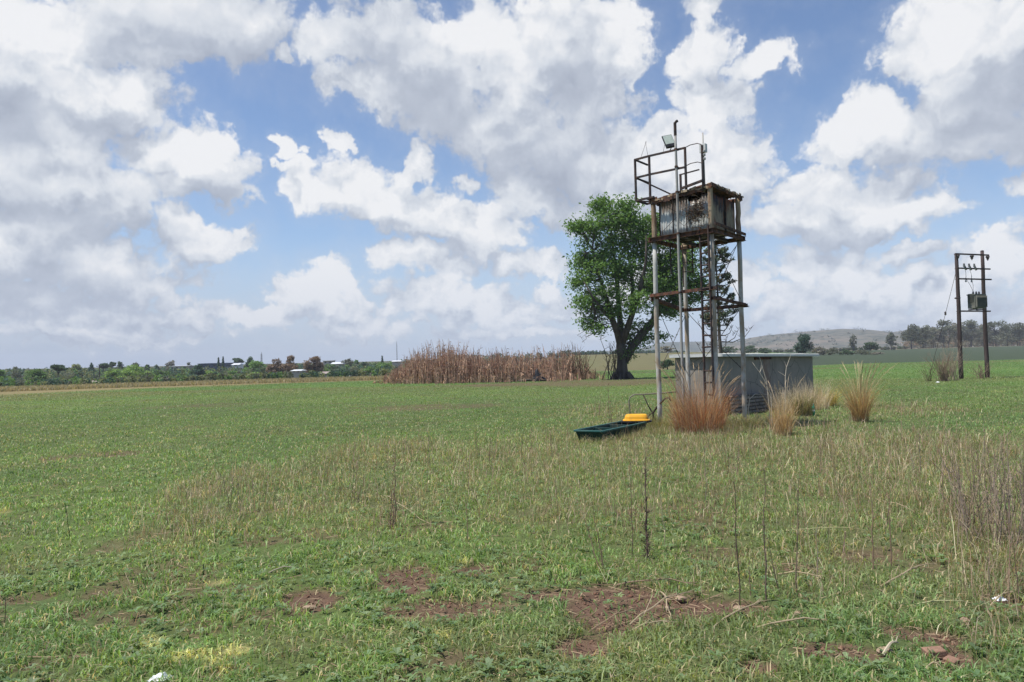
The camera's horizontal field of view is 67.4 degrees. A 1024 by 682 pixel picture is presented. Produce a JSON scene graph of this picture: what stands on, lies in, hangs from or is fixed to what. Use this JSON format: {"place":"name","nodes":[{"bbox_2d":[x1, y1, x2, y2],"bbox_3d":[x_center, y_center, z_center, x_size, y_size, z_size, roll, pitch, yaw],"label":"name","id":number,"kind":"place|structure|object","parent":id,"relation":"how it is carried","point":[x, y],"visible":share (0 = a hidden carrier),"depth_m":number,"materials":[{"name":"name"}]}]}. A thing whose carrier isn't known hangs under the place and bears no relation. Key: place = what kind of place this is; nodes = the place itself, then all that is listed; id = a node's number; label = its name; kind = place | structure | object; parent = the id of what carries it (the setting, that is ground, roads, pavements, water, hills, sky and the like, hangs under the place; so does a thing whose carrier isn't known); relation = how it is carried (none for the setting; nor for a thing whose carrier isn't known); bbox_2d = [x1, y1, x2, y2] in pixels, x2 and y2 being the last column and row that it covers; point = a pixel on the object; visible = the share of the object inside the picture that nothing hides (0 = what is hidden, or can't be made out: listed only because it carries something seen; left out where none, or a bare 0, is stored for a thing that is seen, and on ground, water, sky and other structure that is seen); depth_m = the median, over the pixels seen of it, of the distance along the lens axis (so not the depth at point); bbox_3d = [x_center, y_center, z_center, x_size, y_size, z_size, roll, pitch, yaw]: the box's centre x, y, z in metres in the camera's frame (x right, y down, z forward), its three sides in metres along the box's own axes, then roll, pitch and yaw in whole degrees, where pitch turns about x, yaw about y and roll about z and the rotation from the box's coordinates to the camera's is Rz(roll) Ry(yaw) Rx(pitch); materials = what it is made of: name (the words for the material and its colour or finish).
{"place":"outdoors","nodes":[
{"label":"outdoors","id":0,"kind":"place"},
{"bbox_2d":[0,346,1023,681],"bbox_3d":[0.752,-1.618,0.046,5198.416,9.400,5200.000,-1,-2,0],"label":"ground","id":1,"kind":"structure","parent":0,"point":[644,362],"depth_m":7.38,"materials":[{"name":"plant"}]},
{"bbox_2d":[23,369,48,381],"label":"leafy tree","id":2,"kind":"object","parent":1,"relation":"on","point":[38,374],"visible":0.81,"depth_m":189.19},
{"bbox_2d":[50,364,67,378],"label":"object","id":3,"kind":"object","parent":1,"relation":"on","point":[59,368],"visible":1,"depth_m":204.42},
{"bbox_2d":[66,364,88,377],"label":"leafy tree","id":4,"kind":"object","parent":1,"relation":"on","point":[78,367],"visible":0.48,"depth_m":249.32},
{"bbox_2d":[101,369,124,377],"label":"leafy tree","id":5,"kind":"object","parent":1,"relation":"on","point":[112,373],"visible":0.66,"depth_m":214.64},
{"bbox_2d":[120,364,149,377],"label":"leafy tree","id":6,"kind":"object","parent":1,"relation":"on","point":[130,370],"visible":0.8,"depth_m":218.71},
{"bbox_2d":[149,370,169,377],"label":"leafy tree","id":7,"kind":"object","parent":1,"relation":"on","point":[163,373],"visible":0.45,"depth_m":234.09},
{"bbox_2d":[147,672,173,681],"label":"plastic scrap","id":8,"kind":"object","parent":1,"relation":"on","point":[159,675],"visible":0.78,"depth_m":3.93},
{"bbox_2d":[0,375,388,391],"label":"tall dry veld","id":9,"kind":"object","parent":1,"relation":"on","point":[39,387],"visible":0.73,"depth_m":89.49,"materials":[{"name":"brown plant"}]},
{"bbox_2d":[189,364,205,375],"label":"leafy tree","id":10,"kind":"object","parent":1,"relation":"on","point":[197,370],"visible":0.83,"depth_m":199.36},
{"bbox_2d":[199,362,237,372],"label":"factory","id":11,"kind":"structure","parent":1,"relation":"on","point":[214,365],"depth_m":326.39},
{"bbox_2d":[223,462,254,511],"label":"weed stalk","id":12,"kind":"object","parent":1,"relation":"on","point":[237,491],"visible":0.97,"depth_m":8.68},
{"bbox_2d":[242,360,266,373],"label":"leafy tree","id":13,"kind":"object","parent":1,"relation":"on","point":[257,364],"visible":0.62,"depth_m":224.17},
{"bbox_2d":[266,358,285,372],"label":"gum tree","id":14,"kind":"object","parent":1,"relation":"on","point":[275,367],"visible":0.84,"depth_m":214.01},
{"bbox_2d":[281,363,297,372],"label":"gum tree","id":15,"kind":"object","parent":1,"relation":"on","point":[288,367],"visible":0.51,"depth_m":203.90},
{"bbox_2d":[285,355,298,371],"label":"gum tree","id":16,"kind":"object","parent":1,"relation":"on","point":[290,359],"visible":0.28,"depth_m":224.73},
{"bbox_2d":[291,369,306,377],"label":"house","id":17,"kind":"structure","parent":1,"relation":"on","point":[296,373],"depth_m":197.39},
{"bbox_2d":[302,356,324,372],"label":"gum tree","id":18,"kind":"object","parent":1,"relation":"on","point":[317,365],"visible":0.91,"depth_m":207.17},
{"bbox_2d":[340,359,354,367],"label":"leafy tree","id":19,"kind":"object","parent":1,"relation":"on","point":[349,362],"visible":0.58,"depth_m":319.77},
{"bbox_2d":[351,465,370,503],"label":"weed stalk","id":20,"kind":"object","parent":1,"relation":"on","point":[355,485],"visible":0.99,"depth_m":8.97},
{"bbox_2d":[385,444,402,527],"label":"weed stalk","id":21,"kind":"object","parent":1,"relation":"on","point":[393,517],"visible":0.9,"depth_m":7.63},
{"bbox_2d":[372,338,606,384],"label":"dry reeds","id":22,"kind":"object","parent":1,"relation":"on","point":[458,369],"visible":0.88,"depth_m":67.69,"materials":[{"name":"plant"}]},
{"bbox_2d":[0,421,1022,681],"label":"straw litter","id":23,"kind":"object","parent":1,"relation":"on","point":[604,607],"visible":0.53,"depth_m":5.11,"materials":[{"name":"plant"}]},
{"bbox_2d":[0,377,1023,677],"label":"dry grass","id":24,"kind":"structure","parent":1,"relation":"on","point":[902,465],"depth_m":9.59,"materials":[{"name":"plant"}]},
{"bbox_2d":[0,441,1023,681],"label":"leafy ground cover","id":25,"kind":"object","parent":1,"relation":"on","point":[488,664],"visible":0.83,"depth_m":5.24,"materials":[{"name":"green plant"}]},
{"bbox_2d":[0,327,1023,386],"bbox_3d":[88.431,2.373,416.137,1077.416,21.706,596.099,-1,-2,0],"label":"woods","id":26,"kind":"object","parent":1,"relation":"on","point":[66,378],"visible":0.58,"depth_m":220.27,"materials":[{"name":"green plant"}]},
{"bbox_2d":[526,369,546,381],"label":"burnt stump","id":27,"kind":"object","parent":1,"relation":"on","point":[536,373],"visible":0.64,"depth_m":65.80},
{"bbox_2d":[103,506,1011,676],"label":"soil clods","id":28,"kind":"object","parent":1,"relation":"on","point":[643,592],"visible":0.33,"depth_m":5.04,"materials":[{"name":"soil"}]},
{"bbox_2d":[556,343,584,379],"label":"bare shrub","id":29,"kind":"object","parent":1,"relation":"on","point":[572,360],"visible":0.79,"depth_m":68.93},
{"bbox_2d":[565,435,593,443],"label":"grass tuft","id":30,"kind":"object","parent":1,"relation":"on","point":[577,439],"visible":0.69,"depth_m":15.04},
{"bbox_2d":[576,354,595,379],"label":"bare shrub","id":31,"kind":"object","parent":1,"relation":"on","point":[584,358],"visible":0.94,"depth_m":67.95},
{"bbox_2d":[582,508,605,568],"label":"weed stalk","id":32,"kind":"object","parent":1,"relation":"on","point":[598,540],"visible":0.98,"depth_m":5.93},
{"bbox_2d":[586,435,618,445],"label":"grass tuft","id":33,"kind":"object","parent":1,"relation":"on","point":[600,440],"visible":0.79,"depth_m":14.74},
{"bbox_2d":[601,341,618,379],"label":"bare sapling","id":34,"kind":"object","parent":1,"relation":"on","point":[612,361],"visible":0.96,"depth_m":64.31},
{"bbox_2d":[574,421,648,440],"bbox_3d":[2.122,1.890,16.101,0.670,0.249,2.430,-2,-2,31],"label":"feed trough","id":35,"kind":"object","parent":1,"relation":"on","point":[608,429],"visible":0.81,"depth_m":15.68,"materials":[{"name":"green plastic"}]},
{"bbox_2d":[621,414,651,422],"bbox_3d":[2.763,1.712,17.076,0.679,0.165,0.499,-2,-2,13],"label":"yellow tub","id":36,"kind":"object","parent":35,"relation":"on","point":[636,418],"visible":1,"depth_m":16.89,"materials":[{"name":"plastic"}]},
{"bbox_2d":[588,607,638,632],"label":"fallen stalk","id":37,"kind":"object","parent":1,"relation":"on","point":[618,612],"visible":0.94,"depth_m":4.65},
{"bbox_2d":[600,327,629,379],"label":"bare sapling","id":38,"kind":"object","parent":1,"relation":"on","point":[609,347],"visible":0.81,"depth_m":65.73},
{"bbox_2d":[610,430,638,441],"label":"grass tuft","id":39,"kind":"object","parent":1,"relation":"on","point":[625,437],"visible":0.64,"depth_m":15.30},
{"bbox_2d":[628,459,634,555],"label":"weed stalk","id":40,"kind":"object","parent":1,"relation":"on","point":[631,513],"visible":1,"depth_m":6.26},
{"bbox_2d":[627,428,651,436],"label":"grass tuft","id":41,"kind":"object","parent":1,"relation":"on","point":[639,432],"visible":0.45,"depth_m":16.11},
{"bbox_2d":[559,192,725,378],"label":"leafy tree","id":42,"kind":"object","parent":1,"relation":"on","point":[625,217],"visible":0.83,"depth_m":66.48,"materials":[{"name":"green plant"}]},
{"bbox_2d":[640,453,653,559],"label":"weed stalk","id":43,"kind":"object","parent":1,"relation":"on","point":[647,543],"visible":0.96,"depth_m":6.18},
{"bbox_2d":[628,391,674,420],"bbox_3d":[3.398,1.660,18.408,1.235,0.881,0.130,-1,-2,-9],"label":"bent pipe","id":44,"kind":"object","parent":1,"relation":"on","point":[645,400],"visible":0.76,"depth_m":18.35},
{"bbox_2d":[630,618,676,630],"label":"fallen stalk","id":45,"kind":"object","parent":1,"relation":"on","point":[646,622],"visible":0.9,"depth_m":4.53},
{"bbox_2d":[638,423,671,434],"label":"grass tuft","id":46,"kind":"object","parent":1,"relation":"on","point":[658,430],"visible":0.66,"depth_m":16.50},
{"bbox_2d":[617,577,697,585],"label":"fallen stalk","id":47,"kind":"object","parent":1,"relation":"on","point":[657,579],"visible":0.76,"depth_m":5.42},
{"bbox_2d":[646,413,673,429],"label":"grass tussock","id":48,"kind":"object","parent":1,"relation":"on","point":[653,423],"depth_m":17.54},
{"bbox_2d":[629,589,694,624],"bbox_3d":[0.975,1.662,4.930,0.041,0.098,0.830,-3,-2,43],"label":"fallen stalk","id":49,"kind":"object","parent":1,"relation":"on","point":[658,603],"visible":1,"depth_m":4.88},
{"bbox_2d":[660,359,673,369],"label":"field bush","id":50,"kind":"object","parent":1,"relation":"on","point":[667,363],"visible":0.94,"depth_m":119.69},
{"bbox_2d":[660,346,674,352],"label":"grey tree","id":51,"kind":"object","parent":1,"relation":"on","point":[665,349],"visible":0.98,"depth_m":299.92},
{"bbox_2d":[662,393,707,419],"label":"grass tussock","id":52,"kind":"object","parent":1,"relation":"on","point":[679,404],"depth_m":18.85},
{"bbox_2d":[634,120,747,424],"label":"water tower","id":53,"kind":"structure","parent":1,"relation":"on","point":[721,221],"depth_m":17.91,"materials":[{"name":"metal"}]},
{"bbox_2d":[681,189,708,233],"bbox_3d":[4.114,-2.900,17.217,0.746,1.071,0.256,-3,-2,45],"label":"nest","id":54,"kind":"object","parent":53,"relation":"on","point":[698,212],"visible":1,"depth_m":17.19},
{"bbox_2d":[644,361,748,433],"bbox_3d":[3.986,1.177,16.691,2.982,1.653,2.996,-1,-2,0],"label":"grass tussock","id":55,"kind":"object","parent":1,"relation":"on","point":[691,417],"depth_m":16.49,"materials":[{"name":"plant"}]},
{"bbox_2d":[696,237,753,353],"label":"dead conifer","id":56,"kind":"object","parent":1,"relation":"on","point":[721,314],"visible":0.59,"depth_m":59.83,"materials":[{"name":"green plant"}]},
{"bbox_2d":[723,346,738,352],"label":"dark tree","id":57,"kind":"object","parent":1,"relation":"on","point":[728,349],"visible":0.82,"depth_m":329.39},
{"bbox_2d":[716,422,747,433],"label":"grass tuft","id":58,"kind":"object","parent":1,"relation":"on","point":[726,427],"visible":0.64,"depth_m":16.35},
{"bbox_2d":[725,464,740,604],"bbox_3d":[1.442,1.264,4.976,0.064,0.925,0.103,-1,-2,-17],"label":"weed stalk","id":59,"kind":"object","parent":1,"relation":"on","point":[738,562],"visible":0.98,"depth_m":4.97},
{"bbox_2d":[716,598,770,624],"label":"fallen stalk","id":60,"kind":"object","parent":1,"relation":"on","point":[756,602],"visible":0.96,"depth_m":4.75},
{"bbox_2d":[669,353,818,414],"bbox_3d":[7.575,1.295,24.181,1.872,1.843,6.603,-3,-2,44],"label":"water tank","id":61,"kind":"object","parent":1,"relation":"on","point":[799,366],"depth_m":22.68,"materials":[{"name":"metal"}]},
{"bbox_2d":[724,413,768,428],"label":"grass tussock","id":62,"kind":"object","parent":1,"relation":"on","point":[739,422],"depth_m":17.37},
{"bbox_2d":[739,345,757,352],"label":"dark tree","id":63,"kind":"object","parent":1,"relation":"on","point":[751,348],"visible":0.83,"depth_m":339.21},
{"bbox_2d":[755,469,769,601],"bbox_3d":[1.647,1.272,5.034,0.065,0.902,0.129,-3,-2,34],"label":"weed stalk","id":64,"kind":"object","parent":1,"relation":"on","point":[763,525],"visible":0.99,"depth_m":5.03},
{"bbox_2d":[755,348,773,352],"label":"dark tree","id":65,"kind":"object","parent":1,"relation":"on","point":[763,350],"visible":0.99,"depth_m":329.00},
{"bbox_2d":[753,373,813,435],"bbox_3d":[5.504,1.286,15.560,1.221,1.294,1.448,-1,-2,-13],"label":"grass tussock","id":66,"kind":"object","parent":1,"relation":"on","point":[782,423],"depth_m":15.58,"materials":[{"name":"plant"}]},
{"bbox_2d":[756,609,826,627],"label":"fallen stalk","id":67,"kind":"object","parent":1,"relation":"on","point":[792,619],"visible":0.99,"depth_m":4.53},
{"bbox_2d":[774,384,816,412],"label":"grass tussock","id":68,"kind":"object","parent":1,"relation":"on","point":[790,398],"depth_m":21.83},
{"bbox_2d":[793,469,804,592],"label":"weed stalk","id":69,"kind":"object","parent":1,"relation":"on","point":[796,573],"visible":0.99,"depth_m":5.22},
{"bbox_2d":[778,563,823,578],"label":"fallen stalk","id":70,"kind":"object","parent":1,"relation":"on","point":[799,572],"visible":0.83,"depth_m":5.51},
{"bbox_2d":[793,333,814,353],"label":"ragged tree","id":71,"kind":"object","parent":1,"relation":"on","point":[802,345],"visible":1,"depth_m":199.45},
{"bbox_2d":[787,391,822,415],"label":"grass tussock","id":72,"kind":"object","parent":1,"relation":"on","point":[807,407],"depth_m":20.58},
{"bbox_2d":[787,377,836,409],"bbox_3d":[9.079,1.518,23.145,1.956,1.101,1.693,-1,-2,-26],"label":"grass tussock","id":73,"kind":"object","parent":1,"relation":"on","point":[820,405],"depth_m":22.98,"materials":[{"name":"plant"}]},
{"bbox_2d":[811,346,826,354],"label":"bush","id":74,"kind":"object","parent":1,"relation":"on","point":[822,351],"visible":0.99,"depth_m":249.22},
{"bbox_2d":[774,522,863,532],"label":"fallen stalk","id":75,"kind":"object","parent":1,"relation":"on","point":[823,527],"visible":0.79,"depth_m":6.92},
{"bbox_2d":[811,383,850,405],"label":"grass tussock","id":76,"kind":"object","parent":1,"relation":"on","point":[834,401],"depth_m":24.24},
{"bbox_2d":[826,348,841,354],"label":"bush","id":77,"kind":"object","parent":1,"relation":"on","point":[832,351],"visible":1,"depth_m":248.85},
{"bbox_2d":[849,334,857,350],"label":"slim tree","id":78,"kind":"object","parent":1,"relation":"on","point":[852,344],"visible":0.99,"depth_m":379.68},
{"bbox_2d":[822,359,898,421],"bbox_3d":[8.201,1.190,18.376,1.930,1.534,1.828,-1,-2,-24],"label":"grass tussock","id":79,"kind":"object","parent":1,"relation":"on","point":[861,409],"depth_m":18.22,"materials":[{"name":"plant"}]},
{"bbox_2d":[861,342,881,349],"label":"round tree","id":80,"kind":"object","parent":1,"relation":"on","point":[869,346],"visible":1,"depth_m":299.10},
{"bbox_2d":[863,469,893,568],"bbox_3d":[2.724,1.340,5.712,0.208,0.759,0.094,-3,-2,38],"label":"weed stalk","id":81,"kind":"object","parent":1,"relation":"on","point":[889,521],"visible":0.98,"depth_m":5.73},
{"bbox_2d":[876,646,894,655],"bbox_3d":[2.000,1.665,4.121,0.091,0.051,0.064,-1,-2,0],"label":"stone","id":82,"kind":"object","parent":1,"relation":"on","point":[879,651],"visible":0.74,"depth_m":4.10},
{"bbox_2d":[882,636,898,655],"bbox_3d":[2.027,1.628,4.112,0.190,0.070,0.020,0,-2,-42],"label":"bone","id":83,"kind":"object","parent":1,"relation":"on","point":[888,646],"visible":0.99,"depth_m":4.09},
{"bbox_2d":[885,332,898,349],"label":"gum tree","id":84,"kind":"object","parent":1,"relation":"on","point":[891,339],"visible":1,"depth_m":399.03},
{"bbox_2d":[880,561,927,586],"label":"fallen stalk","id":85,"kind":"object","parent":1,"relation":"on","point":[888,581],"visible":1,"depth_m":5.43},
{"bbox_2d":[900,323,922,348],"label":"gum tree","id":86,"kind":"object","parent":1,"relation":"on","point":[913,333],"visible":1,"depth_m":418.27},
{"bbox_2d":[908,325,936,347],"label":"gum tree","id":87,"kind":"object","parent":1,"relation":"on","point":[925,335],"visible":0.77,"depth_m":438.25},
{"bbox_2d":[916,363,934,380],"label":"twiggy bush","id":88,"kind":"object","parent":1,"relation":"on","point":[926,379],"visible":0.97,"depth_m":43.90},
{"bbox_2d":[921,646,946,662],"bbox_3d":[2.223,1.651,4.043,0.104,0.069,0.075,-2,-2,4],"label":"brick","id":89,"kind":"object","parent":1,"relation":"on","point":[938,649],"visible":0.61,"depth_m":4.01,"materials":[{"name":"brick"}]},
{"bbox_2d":[927,327,942,347],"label":"gum tree","id":90,"kind":"object","parent":1,"relation":"on","point":[932,341],"visible":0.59,"depth_m":458.26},
{"bbox_2d":[907,595,972,606],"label":"fallen stalk","id":91,"kind":"object","parent":1,"relation":"on","point":[933,600],"visible":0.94,"depth_m":4.79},
{"bbox_2d":[919,351,963,380],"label":"twiggy bush","id":92,"kind":"object","parent":1,"relation":"on","point":[942,370],"visible":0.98,"depth_m":43.36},
{"bbox_2d":[930,319,956,347],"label":"gum tree","id":93,"kind":"object","parent":1,"relation":"on","point":[946,326],"visible":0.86,"depth_m":457.40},
{"bbox_2d":[942,655,959,667],"bbox_3d":[2.263,1.652,3.957,0.070,0.042,0.063,0,-2,-38],"label":"brick","id":94,"kind":"object","parent":1,"relation":"on","point":[952,659],"visible":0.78,"depth_m":3.95,"materials":[{"name":"brick"}]},
{"bbox_2d":[946,323,963,346],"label":"gum tree","id":95,"kind":"object","parent":1,"relation":"on","point":[955,339],"visible":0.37,"depth_m":469.52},
{"bbox_2d":[941,339,969,379],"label":"twiggy bush","id":96,"kind":"object","parent":1,"relation":"on","point":[952,369],"visible":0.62,"depth_m":44.40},
{"bbox_2d":[929,250,991,378],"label":"transformer pole","id":97,"kind":"object","parent":1,"relation":"on","point":[977,302],"visible":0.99,"depth_m":46.58,"materials":[{"name":"wood"}]},
{"bbox_2d":[961,319,982,346],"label":"gum tree","id":98,"kind":"object","parent":1,"relation":"on","point":[968,334],"visible":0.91,"depth_m":467.78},
{"bbox_2d":[929,411,1022,507],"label":"weed stalk","id":99,"kind":"object","parent":1,"relation":"on","point":[984,464],"visible":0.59,"depth_m":8.12,"materials":[{"name":"plant"}]},
{"bbox_2d":[959,361,993,378],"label":"twiggy bush","id":100,"kind":"object","parent":1,"relation":"on","point":[981,373],"visible":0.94,"depth_m":45.68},
{"bbox_2d":[935,435,1022,542],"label":"weed stalk","id":101,"kind":"object","parent":1,"relation":"on","point":[974,502],"visible":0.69,"depth_m":6.57,"materials":[{"name":"plant"}]},
{"bbox_2d":[944,425,1023,548],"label":"weed stalk","id":102,"kind":"object","parent":1,"relation":"on","point":[990,490],"visible":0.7,"depth_m":6.48,"materials":[{"name":"plant"}]},
{"bbox_2d":[947,447,1023,553],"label":"weed stalk","id":103,"kind":"object","parent":1,"relation":"on","point":[1001,518],"visible":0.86,"depth_m":6.18,"materials":[{"name":"plant"}]},
{"bbox_2d":[976,320,1012,345],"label":"gum tree","id":104,"kind":"object","parent":1,"relation":"on","point":[994,336],"visible":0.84,"depth_m":468.62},
{"bbox_2d":[972,459,1023,540],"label":"weed stalk","id":105,"kind":"object","parent":1,"relation":"on","point":[1000,500],"visible":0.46,"depth_m":6.56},
{"bbox_2d":[998,327,1014,345],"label":"gum tree","id":106,"kind":"object","parent":1,"relation":"on","point":[1004,337],"visible":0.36,"depth_m":478.82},
{"bbox_2d":[1002,511,1016,597],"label":"weed stalk","id":107,"kind":"object","parent":1,"relation":"on","point":[1009,553],"visible":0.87,"depth_m":4.99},
{"bbox_2d":[1003,322,1023,345],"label":"gum tree","id":108,"kind":"object","parent":1,"relation":"on","point":[1017,336],"visible":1,"depth_m":459.40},
{"bbox_2d":[1011,538,1020,602],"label":"weed stalk","id":109,"kind":"object","parent":1,"relation":"on","point":[1017,578],"visible":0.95,"depth_m":4.88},
{"bbox_2d":[0,0,1023,368],"label":"sky","id":110,"kind":"structure","parent":0,"point":[196,182],"materials":[{"name":"blue"}]},
{"bbox_2d":[606,341,729,353],"bbox_3d":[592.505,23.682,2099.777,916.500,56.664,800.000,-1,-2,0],"label":"hills","id":111,"kind":"structure","parent":0,"point":[693,346],"depth_m":2096.82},
{"bbox_2d":[700,329,1023,352],"bbox_3d":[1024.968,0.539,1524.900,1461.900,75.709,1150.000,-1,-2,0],"label":"hills","id":112,"kind":"structure","parent":0,"point":[842,339],"depth_m":1341.59,"materials":[{"name":"soil"}]},
{"bbox_2d":[705,326,1021,352],"bbox_3d":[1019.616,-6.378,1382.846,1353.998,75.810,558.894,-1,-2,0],"label":"hillside bush","id":113,"kind":"object","parent":112,"relation":"on","point":[832,339],"visible":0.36,"depth_m":1383.83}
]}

